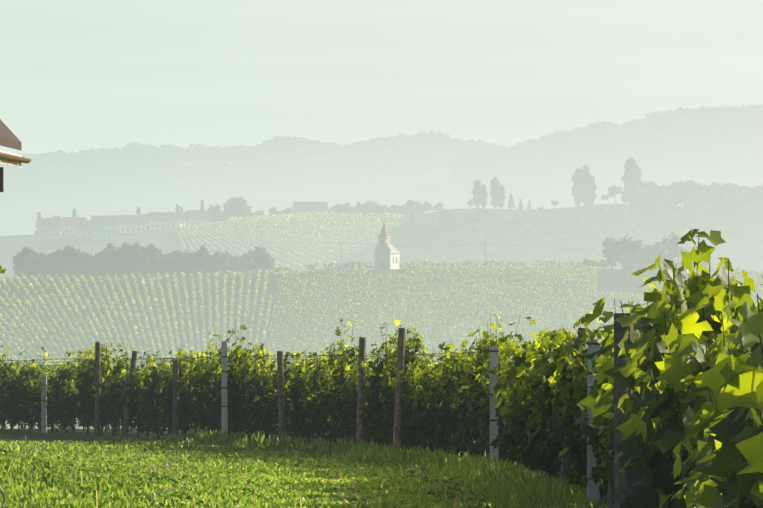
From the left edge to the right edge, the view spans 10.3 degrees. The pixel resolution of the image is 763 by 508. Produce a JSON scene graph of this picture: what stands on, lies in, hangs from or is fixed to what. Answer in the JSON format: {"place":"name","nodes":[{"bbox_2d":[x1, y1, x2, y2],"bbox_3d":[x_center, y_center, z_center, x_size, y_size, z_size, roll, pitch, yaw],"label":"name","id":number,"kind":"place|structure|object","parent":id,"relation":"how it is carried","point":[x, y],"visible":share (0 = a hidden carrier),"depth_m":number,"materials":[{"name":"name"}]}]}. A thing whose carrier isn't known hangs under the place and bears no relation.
{"place":"outdoors","nodes":[
{"label":"outdoors","id":0,"kind":"place"},
{"bbox_2d":[18,356,441,367],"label":"vine row wires","id":1,"kind":"object","parent":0,"point":[300,359],"visible":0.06,"depth_m":102.71,"materials":[{"name":"grey metal"}]},
{"bbox_2d":[4,352,475,407],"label":"vine row wires","id":2,"kind":"object","parent":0,"point":[257,356],"visible":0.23,"depth_m":87.48,"materials":[{"name":"grey metal"}]},
{"bbox_2d":[35,355,444,373],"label":"vine row wires","id":3,"kind":"object","parent":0,"point":[201,358],"visible":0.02,"depth_m":107.90,"materials":[{"name":"grey metal"}]},
{"bbox_2d":[0,426,606,507],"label":"grass","id":4,"kind":"structure","parent":0,"point":[505,484],"depth_m":58.71,"materials":[{"name":"green plant"}]},
{"bbox_2d":[0,130,762,507],"bbox_3d":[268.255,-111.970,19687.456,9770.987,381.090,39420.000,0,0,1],"label":"ground terrain","id":5,"kind":"structure","parent":0,"point":[16,232],"depth_m":1328.90,"materials":[{"name":"green plant"}]},
{"bbox_2d":[0,119,30,191],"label":"hut","id":6,"kind":"object","parent":5,"relation":"on","point":[9,138],"depth_m":69.89,"materials":[{"name":"brown wood"}]},
{"bbox_2d":[1,272,256,365],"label":"vineyard posts","id":7,"kind":"object","parent":5,"relation":"on","point":[118,321],"visible":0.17,"depth_m":1286.67,"materials":[{"name":"grey wood"}]},
{"bbox_2d":[0,270,272,428],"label":"vineyard vines","id":8,"kind":"object","parent":7,"relation":"attached to","point":[6,344],"visible":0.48,"depth_m":1285.55,"materials":[{"name":"plant"}]},
{"bbox_2d":[12,243,265,279],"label":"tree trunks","id":9,"kind":"object","parent":5,"relation":"on","point":[257,250],"depth_m":1439.48,"materials":[{"name":"green plant"}]},
{"bbox_2d":[11,242,275,279],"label":"tree row","id":10,"kind":"object","parent":5,"relation":"on","point":[124,256],"depth_m":1388.89,"materials":[{"name":"green plant"}]},
{"bbox_2d":[34,196,444,234],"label":"village trees","id":11,"kind":"object","parent":5,"relation":"on","point":[232,205],"materials":[{"name":"plant"}]},
{"bbox_2d":[0,314,519,451],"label":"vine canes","id":12,"kind":"object","parent":5,"relation":"on","point":[318,370],"visible":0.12,"depth_m":89.14,"materials":[{"name":"plant"}]},
{"bbox_2d":[0,441,536,507],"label":"grass blades","id":13,"kind":"object","parent":5,"relation":"on","point":[181,495],"visible":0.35,"depth_m":53.46,"materials":[{"name":"green plant"}]},
{"bbox_2d":[0,134,550,213],"bbox_3d":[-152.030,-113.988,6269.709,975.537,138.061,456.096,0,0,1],"label":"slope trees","id":14,"kind":"object","parent":5,"relation":"on","point":[87,167],"materials":[{"name":"plant"}]},
{"bbox_2d":[7,130,553,169],"bbox_3d":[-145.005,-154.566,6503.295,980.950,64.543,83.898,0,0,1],"label":"ridge trees","id":15,"kind":"object","parent":5,"relation":"on","point":[304,144],"materials":[{"name":"green plant"}]},
{"bbox_2d":[0,313,571,458],"bbox_3d":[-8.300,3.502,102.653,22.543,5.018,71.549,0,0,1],"label":"vine row","id":16,"kind":"object","parent":5,"relation":"on","point":[419,405],"depth_m":88.08,"materials":[{"name":"green plant"}]},
{"bbox_2d":[177,211,399,273],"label":"vineyard vines","id":17,"kind":"object","parent":5,"relation":"on","point":[244,226],"visible":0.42,"depth_m":2240.89,"materials":[{"name":"green plant"}]},
{"bbox_2d":[17,332,559,439],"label":"vine canes","id":18,"kind":"object","parent":5,"relation":"on","point":[274,357],"visible":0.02,"depth_m":95.24,"materials":[{"name":"green plant"}]},
{"bbox_2d":[3,339,603,430],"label":"vine row","id":19,"kind":"object","parent":5,"relation":"on","point":[447,347],"depth_m":91.73,"materials":[{"name":"green plant"}]},
{"bbox_2d":[36,201,628,260],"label":"village houses","id":20,"kind":"structure","parent":5,"relation":"on","point":[101,227],"depth_m":2296.64,"materials":[{"name":"tile"}]},
{"bbox_2d":[41,313,633,507],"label":"posts","id":21,"kind":"object","parent":5,"relation":"on","point":[621,482],"depth_m":76.21,"materials":[{"name":"grey wood"}]},
{"bbox_2d":[374,220,399,268],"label":"chapel","id":22,"kind":"structure","parent":5,"relation":"on","point":[386,255],"depth_m":1343.16,"materials":[{"name":"white paint"}]},
{"bbox_2d":[210,259,762,277],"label":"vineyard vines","id":23,"kind":"object","parent":5,"relation":"on","point":[408,264],"visible":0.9,"depth_m":1331.38,"materials":[{"name":"plant"}]},
{"bbox_2d":[222,261,760,277],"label":"vineyard posts","id":24,"kind":"object","parent":5,"relation":"on","point":[418,265],"visible":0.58,"depth_m":1337.10,"materials":[{"name":"wood"}]},
{"bbox_2d":[265,265,762,369],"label":"vineyard vines","id":25,"kind":"object","parent":5,"relation":"on","point":[549,272],"visible":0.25,"depth_m":1283.66,"materials":[{"name":"green plant"}]},
{"bbox_2d":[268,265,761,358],"bbox_3d":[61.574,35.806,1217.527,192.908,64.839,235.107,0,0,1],"label":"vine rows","id":26,"kind":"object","parent":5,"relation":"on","point":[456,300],"visible":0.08,"depth_m":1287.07,"materials":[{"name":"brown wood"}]},
{"bbox_2d":[343,242,693,250],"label":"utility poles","id":27,"kind":"object","parent":5,"relation":"on","point":[560,248],"visible":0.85,"depth_m":1328.58,"materials":[{"name":"wood"}]},
{"bbox_2d":[387,201,651,268],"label":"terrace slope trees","id":28,"kind":"object","parent":5,"relation":"on","point":[581,235],"materials":[{"name":"plant"}]},
{"bbox_2d":[467,184,622,209],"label":"small trees","id":29,"kind":"object","parent":5,"relation":"on","point":[613,190],"materials":[{"name":"plant"}]},
{"bbox_2d":[471,157,643,208],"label":"tall trees","id":30,"kind":"object","parent":5,"relation":"on","point":[584,186],"materials":[{"name":"plant"}]},
{"bbox_2d":[448,102,762,169],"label":"ridge trees","id":31,"kind":"object","parent":5,"relation":"on","point":[687,112],"materials":[{"name":"plant"}]},
{"bbox_2d":[450,108,762,208],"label":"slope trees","id":32,"kind":"object","parent":5,"relation":"on","point":[595,152],"materials":[{"name":"green plant"}]},
{"bbox_2d":[480,229,762,507],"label":"vine row","id":33,"kind":"object","parent":5,"relation":"on","point":[722,442],"visible":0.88,"depth_m":22.83,"materials":[{"name":"green plant"}]},
{"bbox_2d":[489,234,762,481],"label":"vine canes","id":34,"kind":"object","parent":5,"relation":"on","point":[667,348],"visible":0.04,"depth_m":22.58,"materials":[{"name":"brown plant"}]},
{"bbox_2d":[583,232,708,273],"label":"trees","id":35,"kind":"object","parent":5,"relation":"on","point":[628,244],"depth_m":1337.00,"materials":[{"name":"plant"}]},
{"bbox_2d":[619,243,689,272],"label":"white house","id":36,"kind":"structure","parent":5,"relation":"on","point":[648,256],"depth_m":1318.34,"materials":[{"name":"white paint"}]},
{"bbox_2d":[621,180,762,210],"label":"tree line","id":37,"kind":"object","parent":5,"relation":"on","point":[677,192],"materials":[{"name":"plant"}]},
{"bbox_2d":[629,188,762,276],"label":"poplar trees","id":38,"kind":"object","parent":5,"relation":"on","point":[732,211],"materials":[{"name":"plant"}]},
{"bbox_2d":[0,0,762,163],"label":"sky","id":39,"kind":"structure","parent":0,"point":[76,75],"materials":[{"name":"white"}]},
{"bbox_2d":[513,349,751,355],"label":"vine row wires","id":40,"kind":"object","parent":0,"point":[740,351],"visible":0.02,"depth_m":21.27,"materials":[{"name":"grey metal"}]}
]}

